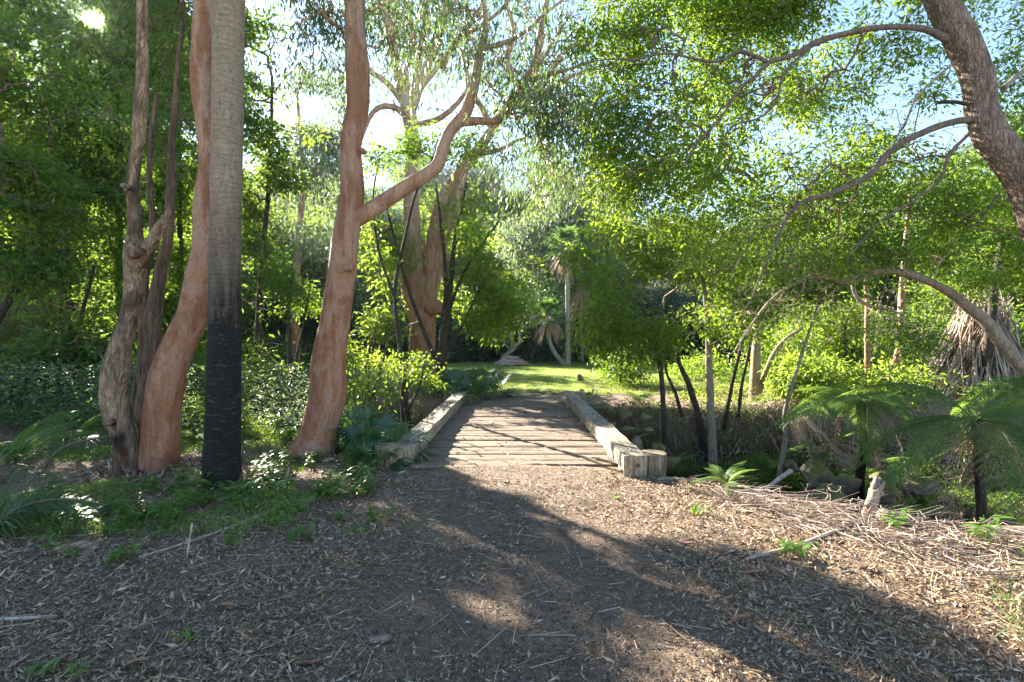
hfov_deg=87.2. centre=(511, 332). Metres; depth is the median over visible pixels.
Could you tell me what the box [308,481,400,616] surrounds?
ground cover
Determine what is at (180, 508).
leafy plant
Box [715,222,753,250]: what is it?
slope tree
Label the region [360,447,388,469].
leafy plant
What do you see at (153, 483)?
leafy plant
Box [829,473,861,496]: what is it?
rock
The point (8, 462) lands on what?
sedge clump
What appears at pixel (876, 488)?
stump
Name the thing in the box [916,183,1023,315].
slope tree
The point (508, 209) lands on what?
slope tree
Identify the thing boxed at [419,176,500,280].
slope tree
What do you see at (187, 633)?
leafy plant
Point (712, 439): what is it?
bank tree
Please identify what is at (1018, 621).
sedge clump
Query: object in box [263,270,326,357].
bush
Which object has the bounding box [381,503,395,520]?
leafy plant
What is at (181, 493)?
leafy plant
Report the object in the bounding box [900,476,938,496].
rock
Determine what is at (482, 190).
slope tree
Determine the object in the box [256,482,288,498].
leafy plant
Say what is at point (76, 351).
bush
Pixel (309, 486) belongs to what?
leafy plant
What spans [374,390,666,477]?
timber bridge
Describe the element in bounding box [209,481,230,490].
leafy plant
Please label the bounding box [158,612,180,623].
bark tuft
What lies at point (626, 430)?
rock
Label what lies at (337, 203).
slope tree
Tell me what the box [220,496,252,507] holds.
leafy plant
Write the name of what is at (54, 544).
leafy plant
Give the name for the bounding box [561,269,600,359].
palm tree
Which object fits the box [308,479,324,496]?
leafy plant
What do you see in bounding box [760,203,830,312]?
slope tree
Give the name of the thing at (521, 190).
slope tree
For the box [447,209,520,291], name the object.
slope tree
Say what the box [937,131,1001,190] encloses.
slope tree
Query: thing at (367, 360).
bush
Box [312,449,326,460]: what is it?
leafy plant
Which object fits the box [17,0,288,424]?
stringybark tree
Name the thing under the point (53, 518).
leafy plant
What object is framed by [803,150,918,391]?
bank tree
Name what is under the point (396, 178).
slope tree
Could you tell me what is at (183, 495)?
leafy plant
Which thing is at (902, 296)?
bank tree
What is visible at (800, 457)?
fern
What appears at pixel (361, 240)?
slope tree
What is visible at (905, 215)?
slope tree
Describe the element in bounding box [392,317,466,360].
bush
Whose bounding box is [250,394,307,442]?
bush
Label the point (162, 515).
leafy plant
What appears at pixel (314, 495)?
ground cover
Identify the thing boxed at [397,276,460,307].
slope tree
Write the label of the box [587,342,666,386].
bush
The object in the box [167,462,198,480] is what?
leafy plant
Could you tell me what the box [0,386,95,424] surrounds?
fern
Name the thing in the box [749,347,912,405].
bush
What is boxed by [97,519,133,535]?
leafy plant
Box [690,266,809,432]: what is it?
bank tree
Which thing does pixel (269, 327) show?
bush
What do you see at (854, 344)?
bush
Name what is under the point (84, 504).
leafy plant
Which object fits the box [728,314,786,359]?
bush
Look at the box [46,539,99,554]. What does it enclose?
palm frond
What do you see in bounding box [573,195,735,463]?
bank tree
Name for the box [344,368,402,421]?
bush
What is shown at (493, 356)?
bush
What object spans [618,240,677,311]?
slope tree
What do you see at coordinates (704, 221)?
slope tree
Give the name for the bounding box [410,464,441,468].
stick
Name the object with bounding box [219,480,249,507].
leafy plant
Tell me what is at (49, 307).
slope tree
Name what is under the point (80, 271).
slope tree
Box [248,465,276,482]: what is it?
leafy plant
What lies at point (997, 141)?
leaning tree
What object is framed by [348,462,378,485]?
leafy plant
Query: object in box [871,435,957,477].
fern
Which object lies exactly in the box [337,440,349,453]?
leafy plant
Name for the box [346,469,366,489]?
leafy plant
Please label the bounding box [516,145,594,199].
slope tree
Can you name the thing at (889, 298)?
slope tree
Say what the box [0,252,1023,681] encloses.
ground
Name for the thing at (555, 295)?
bush
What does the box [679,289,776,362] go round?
bush
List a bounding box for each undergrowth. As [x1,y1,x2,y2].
[0,305,355,425]
[0,349,438,443]
[8,273,1023,360]
[599,392,1023,525]
[601,367,982,453]
[813,315,1023,371]
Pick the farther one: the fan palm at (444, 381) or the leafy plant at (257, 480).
the fan palm at (444, 381)
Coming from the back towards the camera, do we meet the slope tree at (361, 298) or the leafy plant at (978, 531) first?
the slope tree at (361, 298)
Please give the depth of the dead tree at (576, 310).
28.49 m
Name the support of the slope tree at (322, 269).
on the ground at (428, 404)
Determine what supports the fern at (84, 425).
on the ground at (428, 404)
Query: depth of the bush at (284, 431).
8.56 m
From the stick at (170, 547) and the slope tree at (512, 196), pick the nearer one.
the stick at (170, 547)
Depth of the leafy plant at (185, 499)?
5.16 m
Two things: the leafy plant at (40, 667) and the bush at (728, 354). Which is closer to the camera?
the leafy plant at (40, 667)
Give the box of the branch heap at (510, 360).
[493,356,529,365]
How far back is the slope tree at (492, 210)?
54.01 m
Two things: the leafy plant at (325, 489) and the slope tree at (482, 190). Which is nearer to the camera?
the leafy plant at (325, 489)
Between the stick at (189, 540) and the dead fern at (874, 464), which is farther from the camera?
the dead fern at (874, 464)
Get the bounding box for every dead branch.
[770,482,917,521]
[825,512,1022,550]
[917,545,1023,587]
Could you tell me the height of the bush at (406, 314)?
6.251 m
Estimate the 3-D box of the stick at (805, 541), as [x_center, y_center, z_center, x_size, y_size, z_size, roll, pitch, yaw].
[2.241,1.659,4.216,1.164,0.046,0.046,0,0,-28]
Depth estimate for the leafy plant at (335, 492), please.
5.38 m
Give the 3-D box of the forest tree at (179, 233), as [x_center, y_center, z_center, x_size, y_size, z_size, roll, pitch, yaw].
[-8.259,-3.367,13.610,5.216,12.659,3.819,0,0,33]
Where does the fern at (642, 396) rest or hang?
on the ground at (428, 404)
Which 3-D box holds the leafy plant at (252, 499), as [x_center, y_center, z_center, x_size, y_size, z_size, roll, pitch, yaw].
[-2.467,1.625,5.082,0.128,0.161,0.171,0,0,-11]
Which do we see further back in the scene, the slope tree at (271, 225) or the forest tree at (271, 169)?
the slope tree at (271, 225)
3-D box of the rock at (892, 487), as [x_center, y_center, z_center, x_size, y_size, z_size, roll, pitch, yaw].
[5.935,2.517,8.613,0.372,0.559,0.641,0,0,35]
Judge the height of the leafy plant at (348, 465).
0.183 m
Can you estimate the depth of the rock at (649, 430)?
10.90 m
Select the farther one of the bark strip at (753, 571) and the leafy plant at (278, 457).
the leafy plant at (278, 457)
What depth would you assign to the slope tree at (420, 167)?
63.01 m
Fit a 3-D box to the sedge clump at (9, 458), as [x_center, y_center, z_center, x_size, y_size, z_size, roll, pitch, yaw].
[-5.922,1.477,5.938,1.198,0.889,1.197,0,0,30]
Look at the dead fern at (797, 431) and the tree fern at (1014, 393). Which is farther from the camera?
the dead fern at (797, 431)
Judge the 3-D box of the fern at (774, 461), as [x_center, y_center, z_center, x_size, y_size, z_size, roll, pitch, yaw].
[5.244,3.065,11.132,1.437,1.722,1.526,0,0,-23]
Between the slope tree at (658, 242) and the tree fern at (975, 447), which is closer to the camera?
the tree fern at (975, 447)
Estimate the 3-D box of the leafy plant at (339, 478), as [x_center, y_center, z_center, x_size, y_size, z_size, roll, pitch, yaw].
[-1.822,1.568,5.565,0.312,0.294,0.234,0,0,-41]
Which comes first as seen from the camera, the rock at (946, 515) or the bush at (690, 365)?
the rock at (946, 515)
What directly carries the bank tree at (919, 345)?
on the ground at (428, 404)
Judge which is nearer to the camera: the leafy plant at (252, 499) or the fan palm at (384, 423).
the leafy plant at (252, 499)
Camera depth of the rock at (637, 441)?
10.71 m
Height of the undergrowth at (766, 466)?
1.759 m
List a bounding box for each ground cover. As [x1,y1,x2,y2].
[0,425,360,537]
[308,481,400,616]
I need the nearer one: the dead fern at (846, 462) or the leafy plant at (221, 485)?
the leafy plant at (221, 485)
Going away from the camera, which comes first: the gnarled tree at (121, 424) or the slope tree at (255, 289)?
the gnarled tree at (121, 424)
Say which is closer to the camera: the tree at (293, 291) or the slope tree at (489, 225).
the tree at (293, 291)
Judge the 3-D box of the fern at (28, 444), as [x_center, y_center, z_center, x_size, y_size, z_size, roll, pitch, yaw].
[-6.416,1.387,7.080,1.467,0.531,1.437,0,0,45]
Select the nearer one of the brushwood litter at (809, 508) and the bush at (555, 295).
the brushwood litter at (809, 508)
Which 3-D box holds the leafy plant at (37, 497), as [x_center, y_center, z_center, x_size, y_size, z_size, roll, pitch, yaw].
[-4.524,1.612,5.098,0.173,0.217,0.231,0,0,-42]
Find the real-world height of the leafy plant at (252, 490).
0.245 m
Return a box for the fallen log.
[876,509,1023,539]
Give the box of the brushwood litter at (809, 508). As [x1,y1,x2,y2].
[689,474,1023,599]
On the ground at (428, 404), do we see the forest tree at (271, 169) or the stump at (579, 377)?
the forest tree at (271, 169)
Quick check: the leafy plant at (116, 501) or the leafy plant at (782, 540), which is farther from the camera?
the leafy plant at (116, 501)
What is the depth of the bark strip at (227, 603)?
3.28 m
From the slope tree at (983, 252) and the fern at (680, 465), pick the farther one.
the slope tree at (983, 252)
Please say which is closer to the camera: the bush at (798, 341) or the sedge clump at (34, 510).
the sedge clump at (34, 510)
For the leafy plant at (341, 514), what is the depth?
4.79 m
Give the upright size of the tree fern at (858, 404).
2.140 m
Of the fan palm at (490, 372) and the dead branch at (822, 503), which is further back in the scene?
the fan palm at (490, 372)
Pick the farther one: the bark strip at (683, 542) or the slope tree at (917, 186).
the slope tree at (917, 186)
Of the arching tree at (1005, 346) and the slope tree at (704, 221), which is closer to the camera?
the arching tree at (1005, 346)
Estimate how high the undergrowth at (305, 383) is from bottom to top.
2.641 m
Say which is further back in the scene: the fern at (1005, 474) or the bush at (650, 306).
the bush at (650, 306)
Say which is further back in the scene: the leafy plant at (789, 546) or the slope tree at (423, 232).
the slope tree at (423, 232)
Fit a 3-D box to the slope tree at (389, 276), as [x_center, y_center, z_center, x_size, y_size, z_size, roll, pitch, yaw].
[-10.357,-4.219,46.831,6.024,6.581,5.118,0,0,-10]
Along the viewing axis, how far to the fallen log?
4.63 m
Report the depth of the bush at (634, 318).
30.94 m
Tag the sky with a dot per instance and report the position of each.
(383, 121)
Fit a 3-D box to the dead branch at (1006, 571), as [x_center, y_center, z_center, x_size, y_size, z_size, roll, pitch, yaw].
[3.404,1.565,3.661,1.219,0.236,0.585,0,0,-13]
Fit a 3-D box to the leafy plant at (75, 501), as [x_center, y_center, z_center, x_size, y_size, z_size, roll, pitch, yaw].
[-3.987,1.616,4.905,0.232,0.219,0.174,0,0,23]
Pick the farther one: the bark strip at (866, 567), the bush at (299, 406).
the bush at (299, 406)
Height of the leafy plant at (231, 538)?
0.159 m
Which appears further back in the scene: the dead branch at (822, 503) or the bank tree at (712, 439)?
the bank tree at (712, 439)
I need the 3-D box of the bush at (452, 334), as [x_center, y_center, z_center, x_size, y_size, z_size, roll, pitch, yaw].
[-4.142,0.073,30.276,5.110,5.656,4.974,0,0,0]
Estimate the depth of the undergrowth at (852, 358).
25.98 m
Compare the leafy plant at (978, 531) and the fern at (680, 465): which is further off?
the fern at (680, 465)
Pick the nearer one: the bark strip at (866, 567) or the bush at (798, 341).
the bark strip at (866, 567)
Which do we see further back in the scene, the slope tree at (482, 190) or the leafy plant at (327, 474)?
the slope tree at (482, 190)
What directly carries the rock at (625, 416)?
on the ground at (428, 404)
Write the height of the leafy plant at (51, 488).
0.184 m
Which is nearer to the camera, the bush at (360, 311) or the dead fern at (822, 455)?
the dead fern at (822, 455)
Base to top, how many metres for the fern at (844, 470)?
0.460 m
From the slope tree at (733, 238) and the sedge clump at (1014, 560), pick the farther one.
the slope tree at (733, 238)
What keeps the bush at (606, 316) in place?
on the ground at (428, 404)
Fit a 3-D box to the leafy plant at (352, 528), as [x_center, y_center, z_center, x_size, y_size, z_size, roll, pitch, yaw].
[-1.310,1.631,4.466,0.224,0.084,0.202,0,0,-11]
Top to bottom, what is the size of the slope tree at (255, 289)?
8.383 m
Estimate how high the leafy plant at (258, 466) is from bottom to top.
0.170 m
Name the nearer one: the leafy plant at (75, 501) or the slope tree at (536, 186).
the leafy plant at (75, 501)
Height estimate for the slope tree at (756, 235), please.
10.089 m
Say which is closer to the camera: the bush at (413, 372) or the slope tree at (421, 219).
the bush at (413, 372)
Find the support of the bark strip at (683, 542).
on the ground at (428, 404)
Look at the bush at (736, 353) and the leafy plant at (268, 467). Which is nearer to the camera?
the leafy plant at (268, 467)
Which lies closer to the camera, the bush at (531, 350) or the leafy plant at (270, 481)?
the leafy plant at (270, 481)
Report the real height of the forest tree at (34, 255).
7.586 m
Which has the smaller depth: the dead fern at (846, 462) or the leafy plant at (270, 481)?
the leafy plant at (270, 481)
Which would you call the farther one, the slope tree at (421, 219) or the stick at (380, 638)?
the slope tree at (421, 219)
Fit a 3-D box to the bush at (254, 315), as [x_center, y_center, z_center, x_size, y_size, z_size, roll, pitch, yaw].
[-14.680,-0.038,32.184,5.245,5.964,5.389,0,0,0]
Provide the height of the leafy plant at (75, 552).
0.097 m
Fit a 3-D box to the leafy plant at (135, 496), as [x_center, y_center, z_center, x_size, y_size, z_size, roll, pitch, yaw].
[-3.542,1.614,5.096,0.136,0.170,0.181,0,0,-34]
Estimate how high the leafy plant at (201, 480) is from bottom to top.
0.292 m
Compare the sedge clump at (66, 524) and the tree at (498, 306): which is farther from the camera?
the tree at (498, 306)
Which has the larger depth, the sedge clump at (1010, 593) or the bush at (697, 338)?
the bush at (697, 338)
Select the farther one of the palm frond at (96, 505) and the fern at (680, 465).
the fern at (680, 465)
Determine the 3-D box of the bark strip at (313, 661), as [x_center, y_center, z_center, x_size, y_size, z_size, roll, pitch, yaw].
[-1.021,1.657,2.696,0.120,0.020,0.034,0,0,-17]
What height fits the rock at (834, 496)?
0.465 m
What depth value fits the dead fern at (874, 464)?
10.99 m
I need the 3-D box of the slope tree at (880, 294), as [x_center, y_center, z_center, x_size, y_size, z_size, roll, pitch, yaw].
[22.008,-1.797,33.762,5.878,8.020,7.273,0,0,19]
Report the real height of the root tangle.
1.556 m
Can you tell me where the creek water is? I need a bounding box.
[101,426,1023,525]
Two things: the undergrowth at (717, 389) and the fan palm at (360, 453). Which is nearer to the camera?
the fan palm at (360, 453)
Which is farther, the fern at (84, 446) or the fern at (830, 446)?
the fern at (830, 446)
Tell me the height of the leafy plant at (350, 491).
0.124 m
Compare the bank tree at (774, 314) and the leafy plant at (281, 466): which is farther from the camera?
the bank tree at (774, 314)
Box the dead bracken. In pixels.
[579,367,1019,461]
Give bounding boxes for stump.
[577,374,583,380]
[861,475,884,516]
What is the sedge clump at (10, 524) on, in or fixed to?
on the ground at (428, 404)
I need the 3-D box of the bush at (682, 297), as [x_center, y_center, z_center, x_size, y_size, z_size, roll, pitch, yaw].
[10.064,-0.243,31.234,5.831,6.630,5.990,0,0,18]
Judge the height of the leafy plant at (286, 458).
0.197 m
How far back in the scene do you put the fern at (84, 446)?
5.51 m
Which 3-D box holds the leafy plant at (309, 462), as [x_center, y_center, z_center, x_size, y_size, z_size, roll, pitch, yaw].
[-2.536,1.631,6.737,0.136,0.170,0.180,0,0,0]
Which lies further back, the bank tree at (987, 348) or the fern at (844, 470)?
the bank tree at (987, 348)
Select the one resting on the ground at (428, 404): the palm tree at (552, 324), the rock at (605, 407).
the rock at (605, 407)
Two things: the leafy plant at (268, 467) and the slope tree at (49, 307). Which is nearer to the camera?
the leafy plant at (268, 467)
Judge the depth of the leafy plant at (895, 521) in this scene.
4.43 m
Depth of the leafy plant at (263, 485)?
5.76 m
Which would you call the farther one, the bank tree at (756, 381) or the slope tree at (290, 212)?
the slope tree at (290, 212)
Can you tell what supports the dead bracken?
on the ground at (428, 404)
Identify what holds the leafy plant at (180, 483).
on the ground at (428, 404)
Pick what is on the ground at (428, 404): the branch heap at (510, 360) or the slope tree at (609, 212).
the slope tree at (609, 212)
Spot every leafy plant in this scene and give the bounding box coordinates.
[22,655,63,678]
[26,490,46,505]
[26,530,68,556]
[29,473,63,495]
[35,484,69,501]
[39,510,63,533]
[57,654,100,677]
[60,546,85,556]
[67,496,85,517]
[69,497,98,525]
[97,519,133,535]
[98,500,125,511]
[102,538,149,564]
[105,491,123,505]
[107,494,136,522]
[111,504,143,525]
[112,515,143,532]
[130,499,157,519]
[131,492,145,508]
[134,476,152,488]
[144,473,161,494]
[147,489,190,521]
[150,507,183,526]
[158,496,190,513]
[159,481,191,492]
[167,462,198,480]
[168,626,205,643]
[169,499,195,515]
[172,487,205,495]
[175,489,195,501]
[176,475,187,485]
[177,468,215,490]
[180,486,201,503]
[187,493,210,504]
[196,493,217,503]
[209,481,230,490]
[215,481,230,492]
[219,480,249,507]
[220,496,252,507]
[221,529,245,547]
[233,475,261,494]
[239,477,265,488]
[240,481,277,503]
[241,440,251,459]
[245,494,257,508]
[247,464,270,470]
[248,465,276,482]
[252,452,268,465]
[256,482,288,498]
[258,468,286,478]
[259,477,277,487]
[262,464,275,481]
[262,496,297,523]
[263,448,288,467]
[263,506,278,521]
[264,478,287,490]
[269,481,295,505]
[273,461,288,473]
[275,449,290,460]
[277,476,301,496]
[284,495,312,510]
[286,518,324,541]
[301,451,313,461]
[304,475,324,488]
[305,456,315,467]
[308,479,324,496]
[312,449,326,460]
[313,465,337,488]
[314,483,339,495]
[321,468,348,495]
[322,486,340,499]
[328,491,348,498]
[330,508,350,518]
[333,458,357,469]
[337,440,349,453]
[340,481,376,497]
[342,460,351,473]
[344,520,367,532]
[345,485,365,496]
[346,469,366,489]
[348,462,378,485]
[352,467,374,483]
[358,475,375,494]
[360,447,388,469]
[364,502,381,522]
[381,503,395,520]
[681,504,711,514]
[770,538,797,545]
[778,540,821,558]
[880,508,913,531]
[960,515,1016,545]
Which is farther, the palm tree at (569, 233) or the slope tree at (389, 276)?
the slope tree at (389, 276)
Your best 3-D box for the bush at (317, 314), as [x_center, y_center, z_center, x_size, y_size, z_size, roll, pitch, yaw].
[-10.680,-0.329,30.007,6.104,6.941,6.271,0,0,-38]
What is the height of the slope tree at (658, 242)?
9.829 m
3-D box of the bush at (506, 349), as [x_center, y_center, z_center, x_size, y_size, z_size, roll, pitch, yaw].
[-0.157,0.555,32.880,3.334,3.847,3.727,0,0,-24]
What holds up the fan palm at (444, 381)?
on the ground at (428, 404)
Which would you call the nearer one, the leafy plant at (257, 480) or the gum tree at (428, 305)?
the leafy plant at (257, 480)
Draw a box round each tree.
[0,0,121,323]
[0,0,176,427]
[0,179,114,349]
[0,233,113,420]
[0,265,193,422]
[4,0,193,475]
[6,0,197,402]
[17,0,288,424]
[81,213,191,340]
[85,0,247,427]
[112,170,258,356]
[138,0,211,473]
[150,232,257,337]
[174,207,305,338]
[179,0,341,428]
[201,0,381,490]
[242,187,332,315]
[248,0,647,460]
[249,35,386,369]
[254,175,315,216]
[270,199,317,223]
[273,194,382,306]
[287,0,642,386]
[298,176,375,220]
[311,277,379,324]
[315,209,379,275]
[322,184,372,216]
[349,174,570,392]
[355,256,391,308]
[358,106,508,429]
[360,190,403,276]
[363,250,401,303]
[364,177,402,207]
[373,138,474,188]
[376,160,480,220]
[390,188,440,234]
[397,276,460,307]
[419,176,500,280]
[420,222,452,284]
[435,155,514,285]
[440,170,519,204]
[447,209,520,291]
[468,188,520,262]
[481,188,544,231]
[482,166,647,358]
[485,187,529,212]
[488,187,534,211]
[490,250,528,275]
[492,251,562,315]
[500,314,540,359]
[508,181,533,201]
[512,157,600,216]
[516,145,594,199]
[528,297,572,364]
[541,0,1023,322]
[541,224,595,364]
[550,232,727,455]
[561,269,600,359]
[561,308,595,360]
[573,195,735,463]
[574,250,640,301]
[590,195,654,250]
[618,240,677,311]
[622,220,786,467]
[643,221,686,292]
[655,232,690,303]
[664,213,1023,380]
[670,233,721,294]
[685,209,722,246]
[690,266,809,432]
[697,173,871,400]
[711,253,792,298]
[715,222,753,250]
[727,210,785,253]
[759,233,969,485]
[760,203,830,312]
[786,194,939,364]
[798,144,1000,390]
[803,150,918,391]
[835,279,917,351]
[862,204,942,356]
[869,170,947,221]
[870,196,936,310]
[884,98,1023,399]
[887,171,946,214]
[894,275,960,320]
[911,193,1017,295]
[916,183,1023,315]
[923,262,1014,309]
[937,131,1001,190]
[940,244,1023,339]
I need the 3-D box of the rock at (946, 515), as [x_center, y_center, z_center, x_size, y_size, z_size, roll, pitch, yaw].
[5.471,2.327,6.811,0.439,0.230,0.375,0,0,-38]
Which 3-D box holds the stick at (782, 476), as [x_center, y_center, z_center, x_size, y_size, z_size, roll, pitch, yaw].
[3.481,2.075,7.211,0.822,0.399,0.081,0,0,-28]
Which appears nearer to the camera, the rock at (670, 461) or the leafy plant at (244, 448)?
the leafy plant at (244, 448)
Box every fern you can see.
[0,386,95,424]
[0,409,99,460]
[6,414,102,449]
[181,425,203,439]
[243,411,303,432]
[618,391,655,405]
[666,451,703,472]
[682,461,757,496]
[697,465,764,488]
[736,443,814,468]
[771,386,932,499]
[786,415,844,467]
[790,427,855,465]
[803,459,874,485]
[807,441,888,469]
[822,453,887,472]
[833,383,1023,525]
[867,455,905,471]
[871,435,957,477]
[896,476,936,504]
[941,375,1023,483]
[965,451,1023,482]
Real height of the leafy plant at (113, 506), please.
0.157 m
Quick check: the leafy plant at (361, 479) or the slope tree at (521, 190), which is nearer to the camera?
the leafy plant at (361, 479)
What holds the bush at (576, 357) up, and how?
on the ground at (428, 404)
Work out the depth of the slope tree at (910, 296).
37.49 m
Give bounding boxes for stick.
[0,615,57,620]
[138,496,309,558]
[186,523,192,556]
[369,633,391,644]
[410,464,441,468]
[745,528,841,560]
[759,469,792,494]
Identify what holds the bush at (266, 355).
on the ground at (428, 404)
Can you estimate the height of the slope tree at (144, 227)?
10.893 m
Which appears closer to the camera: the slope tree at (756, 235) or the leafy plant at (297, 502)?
the leafy plant at (297, 502)
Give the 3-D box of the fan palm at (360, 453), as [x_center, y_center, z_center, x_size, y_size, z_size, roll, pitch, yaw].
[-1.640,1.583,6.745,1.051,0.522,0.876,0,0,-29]
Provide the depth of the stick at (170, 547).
4.33 m
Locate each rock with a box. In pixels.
[593,403,613,412]
[619,426,640,433]
[620,410,633,421]
[630,435,642,448]
[639,412,651,418]
[643,427,653,433]
[651,442,665,450]
[657,477,697,483]
[667,456,680,470]
[778,459,799,472]
[800,461,830,489]
[804,483,849,510]
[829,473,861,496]
[868,472,895,506]
[877,503,923,516]
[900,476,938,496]
[923,507,962,522]
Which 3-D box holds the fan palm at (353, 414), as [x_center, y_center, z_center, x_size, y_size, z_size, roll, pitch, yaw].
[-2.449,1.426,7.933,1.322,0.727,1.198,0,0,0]
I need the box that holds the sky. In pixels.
[1,0,1023,258]
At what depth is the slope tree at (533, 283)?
37.74 m
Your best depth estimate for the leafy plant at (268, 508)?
4.75 m
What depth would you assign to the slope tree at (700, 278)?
41.28 m
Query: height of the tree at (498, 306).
8.040 m
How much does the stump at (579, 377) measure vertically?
0.351 m
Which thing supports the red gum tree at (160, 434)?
on the ground at (428, 404)
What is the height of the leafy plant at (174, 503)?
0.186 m
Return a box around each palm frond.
[0,490,108,531]
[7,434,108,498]
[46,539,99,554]
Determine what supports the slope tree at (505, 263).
on the ground at (428, 404)
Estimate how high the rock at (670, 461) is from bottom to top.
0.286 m
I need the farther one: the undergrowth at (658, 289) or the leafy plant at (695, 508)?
the undergrowth at (658, 289)
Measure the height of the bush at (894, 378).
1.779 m
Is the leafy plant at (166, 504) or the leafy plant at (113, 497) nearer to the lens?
the leafy plant at (166, 504)
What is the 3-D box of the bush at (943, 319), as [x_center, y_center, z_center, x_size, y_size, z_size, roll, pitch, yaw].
[12.757,0.354,16.053,3.811,2.934,3.246,0,0,0]
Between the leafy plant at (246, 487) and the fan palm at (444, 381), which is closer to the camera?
the leafy plant at (246, 487)
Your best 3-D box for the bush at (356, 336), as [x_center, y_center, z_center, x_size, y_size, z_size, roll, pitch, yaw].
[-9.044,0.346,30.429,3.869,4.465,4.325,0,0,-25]
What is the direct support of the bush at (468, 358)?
on the ground at (428, 404)
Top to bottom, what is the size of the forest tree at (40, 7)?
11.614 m
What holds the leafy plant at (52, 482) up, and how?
on the ground at (428, 404)
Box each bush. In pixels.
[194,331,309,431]
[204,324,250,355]
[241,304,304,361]
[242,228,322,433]
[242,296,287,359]
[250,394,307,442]
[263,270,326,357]
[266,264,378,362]
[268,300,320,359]
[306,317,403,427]
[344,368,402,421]
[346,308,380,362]
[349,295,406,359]
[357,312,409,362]
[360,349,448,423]
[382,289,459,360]
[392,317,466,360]
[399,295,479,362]
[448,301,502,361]
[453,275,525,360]
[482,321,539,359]
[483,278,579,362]
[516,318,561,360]
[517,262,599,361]
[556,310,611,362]
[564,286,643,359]
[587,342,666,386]
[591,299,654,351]
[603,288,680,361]
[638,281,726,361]
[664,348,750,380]
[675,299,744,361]
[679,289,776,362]
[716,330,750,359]
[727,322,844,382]
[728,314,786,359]
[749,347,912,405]
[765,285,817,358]
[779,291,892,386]
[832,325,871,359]
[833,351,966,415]
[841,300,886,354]
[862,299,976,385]
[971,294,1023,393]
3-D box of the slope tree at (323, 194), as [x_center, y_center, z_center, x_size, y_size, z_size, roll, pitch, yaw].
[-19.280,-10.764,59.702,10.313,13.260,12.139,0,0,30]
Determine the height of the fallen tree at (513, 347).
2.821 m
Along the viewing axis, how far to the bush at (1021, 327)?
14.74 m
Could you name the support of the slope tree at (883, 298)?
on the ground at (428, 404)
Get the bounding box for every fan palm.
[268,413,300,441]
[330,411,446,462]
[332,403,381,445]
[346,436,418,474]
[418,367,477,398]
[431,366,499,404]
[449,362,525,398]
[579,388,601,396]
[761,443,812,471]
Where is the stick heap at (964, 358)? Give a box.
[904,289,1023,404]
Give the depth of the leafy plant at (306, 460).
6.94 m
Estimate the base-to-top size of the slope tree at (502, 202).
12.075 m
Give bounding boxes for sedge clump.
[0,436,33,483]
[0,447,44,464]
[0,463,62,542]
[0,475,100,530]
[19,501,107,550]
[978,565,1023,611]
[986,579,1023,642]
[991,537,1023,583]
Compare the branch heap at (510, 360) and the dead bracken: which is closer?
the dead bracken
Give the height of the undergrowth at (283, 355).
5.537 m
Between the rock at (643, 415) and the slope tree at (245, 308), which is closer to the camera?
the rock at (643, 415)
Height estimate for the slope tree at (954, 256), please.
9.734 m
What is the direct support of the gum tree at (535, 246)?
on the ground at (428, 404)
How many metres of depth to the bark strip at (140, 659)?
2.70 m
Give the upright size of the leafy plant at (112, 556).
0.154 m
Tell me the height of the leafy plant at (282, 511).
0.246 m
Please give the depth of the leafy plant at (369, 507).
4.71 m
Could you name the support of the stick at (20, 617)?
on the ground at (428, 404)
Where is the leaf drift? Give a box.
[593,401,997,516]
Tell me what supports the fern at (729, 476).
on the ground at (428, 404)
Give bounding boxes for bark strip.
[123,656,147,667]
[220,601,236,607]
[296,658,320,664]
[675,540,695,543]
[730,613,750,623]
[741,570,762,573]
[859,566,872,569]
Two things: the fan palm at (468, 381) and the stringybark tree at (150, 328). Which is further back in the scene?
the fan palm at (468, 381)
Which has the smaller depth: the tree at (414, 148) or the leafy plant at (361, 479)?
the leafy plant at (361, 479)
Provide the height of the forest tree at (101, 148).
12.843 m
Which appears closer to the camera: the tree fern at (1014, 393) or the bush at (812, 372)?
the tree fern at (1014, 393)
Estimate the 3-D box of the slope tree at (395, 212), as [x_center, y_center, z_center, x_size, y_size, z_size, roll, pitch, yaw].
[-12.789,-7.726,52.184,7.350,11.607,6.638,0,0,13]
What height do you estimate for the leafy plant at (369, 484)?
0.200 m
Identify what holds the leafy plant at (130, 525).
on the ground at (428, 404)
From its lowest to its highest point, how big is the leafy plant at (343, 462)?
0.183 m
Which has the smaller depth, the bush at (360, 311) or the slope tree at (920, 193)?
the bush at (360, 311)
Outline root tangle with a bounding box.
[587,397,959,472]
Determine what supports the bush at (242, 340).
on the ground at (428, 404)
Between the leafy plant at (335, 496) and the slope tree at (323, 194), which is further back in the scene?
the slope tree at (323, 194)

